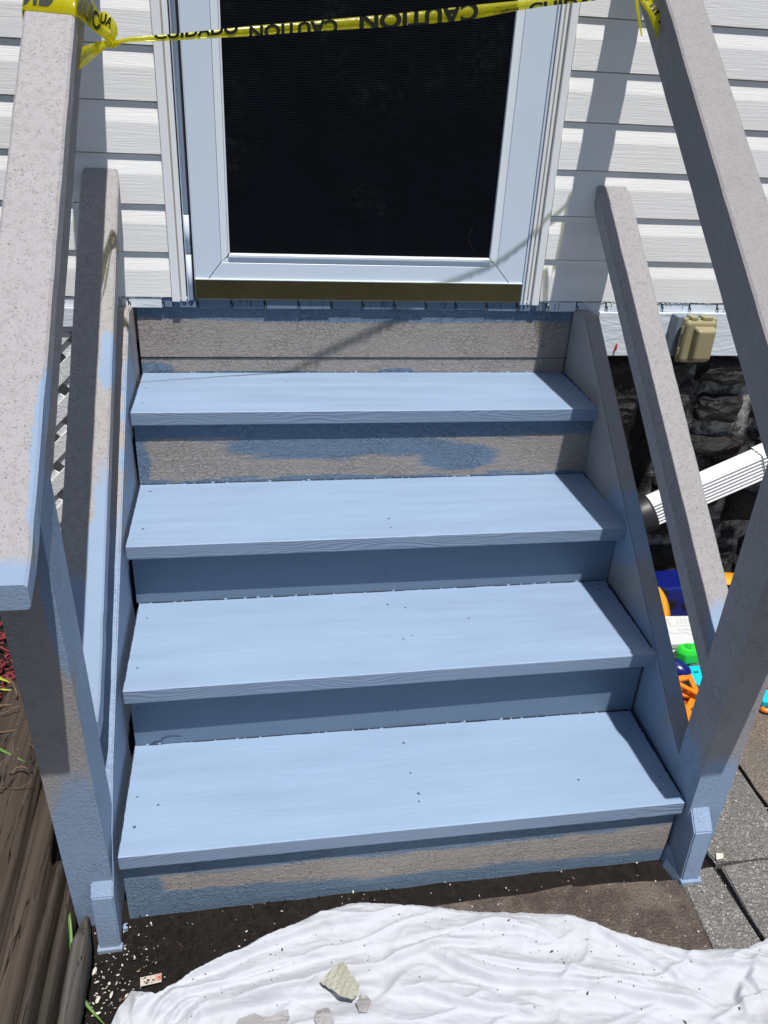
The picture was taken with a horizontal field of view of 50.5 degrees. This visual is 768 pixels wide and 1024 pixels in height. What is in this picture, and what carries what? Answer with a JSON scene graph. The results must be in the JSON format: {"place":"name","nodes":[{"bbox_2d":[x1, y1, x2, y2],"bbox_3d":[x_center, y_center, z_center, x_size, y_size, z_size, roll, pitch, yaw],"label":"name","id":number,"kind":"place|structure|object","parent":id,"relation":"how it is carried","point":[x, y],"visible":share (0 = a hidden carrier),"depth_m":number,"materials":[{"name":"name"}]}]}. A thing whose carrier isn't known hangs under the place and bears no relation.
{"place":"outdoors","nodes":[
{"label":"outdoors","id":0,"kind":"place"},
{"bbox_2d":[77,858,760,1023],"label":"ground","id":1,"kind":"structure","parent":0,"point":[203,926],"depth_m":1.49,"materials":[{"name":"soil"}]},
{"bbox_2d":[0,616,15,702],"bbox_3d":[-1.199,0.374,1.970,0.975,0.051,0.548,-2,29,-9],"label":"red mulch","id":2,"kind":"object","parent":1,"relation":"on","point":[10,675],"visible":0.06,"depth_m":1.98,"materials":[{"name":"red wood"}]},
{"bbox_2d":[0,677,24,761],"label":"strappy plant","id":3,"kind":"object","parent":2,"relation":"on","point":[1,749],"visible":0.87,"depth_m":1.82,"materials":[{"name":"green plant"}]},
{"bbox_2d":[0,678,33,792],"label":"dead leaves","id":4,"kind":"object","parent":2,"relation":"on","point":[11,681],"visible":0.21,"depth_m":1.72,"materials":[{"name":"brown plant"}]},
{"bbox_2d":[0,679,41,950],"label":"landscape timber","id":5,"kind":"object","parent":1,"relation":"on","point":[17,808],"visible":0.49,"depth_m":1.61,"materials":[{"name":"brown wood"}]},
{"bbox_2d":[0,783,57,1023],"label":"landscape timber","id":6,"kind":"object","parent":1,"relation":"on","point":[25,915],"visible":0.56,"depth_m":1.40,"materials":[{"name":"brown wood"}]},
{"bbox_2d":[16,846,66,1023],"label":"landscape timber","id":7,"kind":"object","parent":1,"relation":"on","point":[32,994],"visible":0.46,"depth_m":1.36,"materials":[{"name":"brown wood"}]},
{"bbox_2d":[36,879,77,1023],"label":"landscape timber","id":8,"kind":"object","parent":1,"relation":"on","point":[51,993],"visible":0.51,"depth_m":1.34,"materials":[{"name":"brown wood"}]},
{"bbox_2d":[51,327,71,529],"bbox_3d":[-1.275,-0.058,2.046,1.262,0.842,0.016,-2,29,-9],"label":"lattice panel","id":9,"kind":"object","parent":1,"relation":"on","point":[57,479],"visible":0.01,"depth_m":2.04,"materials":[{"name":"white plastic"}]},
{"bbox_2d":[56,916,91,1023],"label":"landscape timber","id":10,"kind":"object","parent":1,"relation":"on","point":[75,987],"visible":1,"depth_m":1.34,"materials":[{"name":"brown wood"}]},
{"bbox_2d":[68,912,103,1023],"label":"grass blade","id":11,"kind":"object","parent":1,"relation":"on","point":[90,1008],"depth_m":1.40,"materials":[{"name":"green plant"}]},
{"bbox_2d":[140,973,161,986],"bbox_3d":[-0.404,0.811,1.412,0.036,0.002,0.016,-5,29,-15],"label":"packet scrap","id":12,"kind":"object","parent":1,"relation":"on","point":[150,979],"visible":1,"depth_m":1.41,"materials":[{"name":"paper"}]},
{"bbox_2d":[81,888,396,1023],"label":"chips","id":13,"kind":"object","parent":1,"relation":"on","point":[159,961],"visible":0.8,"depth_m":1.47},
{"bbox_2d":[0,0,767,572],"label":"house","id":14,"kind":"structure","parent":1,"relation":"on","point":[458,162],"depth_m":1.86,"materials":[{"name":"white plastic"}]},
{"bbox_2d":[169,0,557,301],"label":"storm door","id":15,"kind":"structure","parent":14,"relation":"in","point":[349,162],"depth_m":1.83,"materials":[{"name":"white metal"}]},
{"bbox_2d":[666,313,716,361],"bbox_3d":[0.807,-0.451,2.117,0.101,0.123,0.106,-2,29,-9],"label":"outlet cover","id":16,"kind":"object","parent":14,"relation":"attached to","point":[690,337],"visible":0.98,"depth_m":2.08,"materials":[{"name":"beige plastic"}]},
{"bbox_2d":[638,443,767,532],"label":"downspout","id":17,"kind":"object","parent":14,"relation":"attached to","point":[733,474],"visible":0.56,"depth_m":2.32,"materials":[{"name":"white paint"}]},
{"bbox_2d":[91,305,711,954],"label":"wooden steps","id":18,"kind":"structure","parent":1,"relation":"on","point":[385,611],"depth_m":1.72,"materials":[{"name":"blue paint"}]},
{"bbox_2d":[0,0,124,925],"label":"stair railing","id":19,"kind":"object","parent":18,"relation":"on","point":[53,592],"visible":0.98,"depth_m":1.22,"materials":[{"name":"paint"}]},
{"bbox_2d":[22,0,659,65],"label":"caution tape","id":20,"kind":"object","parent":19,"relation":"attached to","point":[375,24],"visible":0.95,"depth_m":1.50,"materials":[{"name":"yellow plastic"}]},
{"bbox_2d":[594,0,767,857],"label":"stair railing","id":21,"kind":"object","parent":18,"relation":"on","point":[729,629],"visible":0.97,"depth_m":1.50,"materials":[{"name":"paint"}]},
{"bbox_2d":[83,800,766,1022],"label":"ground debris","id":22,"kind":"object","parent":1,"relation":"on","point":[120,999],"visible":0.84,"depth_m":1.46,"materials":[{"name":"paint"}]},
{"bbox_2d":[111,903,767,1023],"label":"drop cloth","id":23,"kind":"object","parent":1,"relation":"on","point":[407,950],"visible":1,"depth_m":1.39,"materials":[{"name":"white fabric"}]},
{"bbox_2d":[236,1009,289,1023],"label":"paint peel","id":24,"kind":"object","parent":23,"relation":"on","point":[282,1017],"visible":1,"depth_m":1.32,"materials":[{"name":"white paint"}]},
{"bbox_2d":[314,1008,334,1023],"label":"paint peel","id":25,"kind":"object","parent":23,"relation":"on","point":[323,1016],"visible":1,"depth_m":1.30,"materials":[{"name":"white paint"}]},
{"bbox_2d":[320,961,359,999],"bbox_3d":[-0.067,0.783,1.356,0.062,0.008,0.051,24,34,33],"label":"paint peel","id":26,"kind":"object","parent":23,"relation":"on","point":[339,980],"visible":1,"depth_m":1.36,"materials":[{"name":"beige paint"}]},
{"bbox_2d":[356,993,370,1012],"bbox_3d":[-0.034,0.808,1.337,0.025,0.021,0.039,-2,29,-9],"label":"paint peel","id":27,"kind":"object","parent":23,"relation":"on","point":[363,1002],"visible":1,"depth_m":1.33,"materials":[{"name":"white paint"}]},
{"bbox_2d":[141,914,759,1023],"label":"cloth debris","id":28,"kind":"object","parent":23,"relation":"on","point":[551,951],"visible":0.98,"depth_m":1.41,"materials":[{"name":"grey paint"}]},
{"bbox_2d":[430,880,711,949],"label":"pavement","id":29,"kind":"structure","parent":0,"point":[613,903],"depth_m":1.54,"materials":[{"name":"grey concrete"}]},
{"bbox_2d":[681,682,698,710],"bbox_3d":[0.784,0.480,2.053,0.121,0.004,0.151,3,28,-1],"label":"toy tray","id":30,"kind":"object","parent":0,"point":[686,700],"depth_m":2.06,"materials":[{"name":"orange plastic"}]},
{"bbox_2d":[682,665,701,687],"bbox_3d":[0.802,0.429,2.101,0.068,0.017,0.120,8,29,10],"label":"toy plate","id":31,"kind":"object","parent":30,"relation":"on","point":[696,673],"visible":0.26,"depth_m":2.11,"materials":[{"name":"teal plastic"}]},
{"bbox_2d":[674,643,698,663],"bbox_3d":[0.801,0.371,2.142,0.068,0.039,0.046,-2,29,-9],"label":"green toy block","id":32,"kind":"object","parent":31,"relation":"on","point":[686,653],"depth_m":2.13,"materials":[{"name":"green plastic"}]},
{"bbox_2d":[679,674,697,695],"bbox_3d":[0.759,0.439,2.047,0.074,0.006,0.087,-2,29,-9],"label":"orange toy triangle","id":33,"kind":"object","parent":31,"relation":"on","point":[693,689],"visible":0.54,"depth_m":2.05,"materials":[{"name":"orange plastic"}]},
{"bbox_3d":[0.741,0.491,2.000,0.033,0.006,0.088,-2,29,-9],"label":"orange toy triangle","id":34,"kind":"object","parent":30,"relation":"on","visible":0},
{"bbox_2d":[682,691,695,714],"bbox_3d":[0.762,0.472,2.028,0.071,0.006,0.101,-2,29,-9],"label":"orange toy triangle","id":35,"kind":"object","parent":34,"relation":"on","point":[690,703],"visible":0.41,"depth_m":2.03,"materials":[{"name":"orange plastic"}]},
{"bbox_2d":[683,586,767,948],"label":"path","id":36,"kind":"structure","parent":0,"point":[739,840],"depth_m":1.64,"materials":[{"name":"grey concrete"}]},
{"bbox_2d":[658,586,670,615],"bbox_3d":[0.771,0.267,2.282,0.064,0.138,0.077,-14,33,-29],"label":"orange toy shell","id":37,"kind":"object","parent":36,"relation":"on","point":[665,604],"visible":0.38,"depth_m":2.27},
{"bbox_2d":[665,616,693,657],"bbox_3d":[0.800,0.347,2.226,0.110,0.062,0.157,5,28,3],"label":"white toy board","id":38,"kind":"object","parent":36,"relation":"on","point":[679,629],"visible":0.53,"depth_m":2.21,"materials":[{"name":"white plastic"}]},
{"bbox_2d":[674,658,691,681],"bbox_3d":[0.757,0.404,2.110,0.072,0.045,0.072,-2,29,-9],"label":"blue toy scoop","id":39,"kind":"object","parent":36,"relation":"on","point":[682,667],"visible":0.42,"depth_m":2.09,"materials":[{"name":"blue plastic"}]},
{"bbox_2d":[655,570,729,615],"bbox_3d":[0.881,0.241,2.386,0.266,0.117,0.114,-4,29,-13],"label":"toy bucket","id":40,"kind":"object","parent":36,"relation":"on","point":[668,582],"visible":0.2,"depth_m":2.33,"materials":[{"name":"blue plastic"}]},
{"bbox_2d":[724,572,733,584],"bbox_3d":[0.990,0.224,2.352,0.092,0.081,0.062,3,28,0],"label":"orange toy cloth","id":41,"kind":"object","parent":40,"relation":"on","point":[728,576],"visible":0.07,"depth_m":2.34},
{"bbox_2d":[716,853,722,859],"bbox_3d":[0.677,0.694,1.643,0.022,0.001,0.015,-2,29,-9],"label":"paint chip","id":42,"kind":"object","parent":36,"relation":"on","point":[719,856],"visible":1,"depth_m":1.64,"materials":[{"name":"white paint"}]},
{"bbox_2d":[760,687,767,713],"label":"toy ring","id":43,"kind":"object","parent":36,"relation":"on","point":[764,704],"visible":0.34,"depth_m":2.04,"materials":[{"name":"teal plastic"}]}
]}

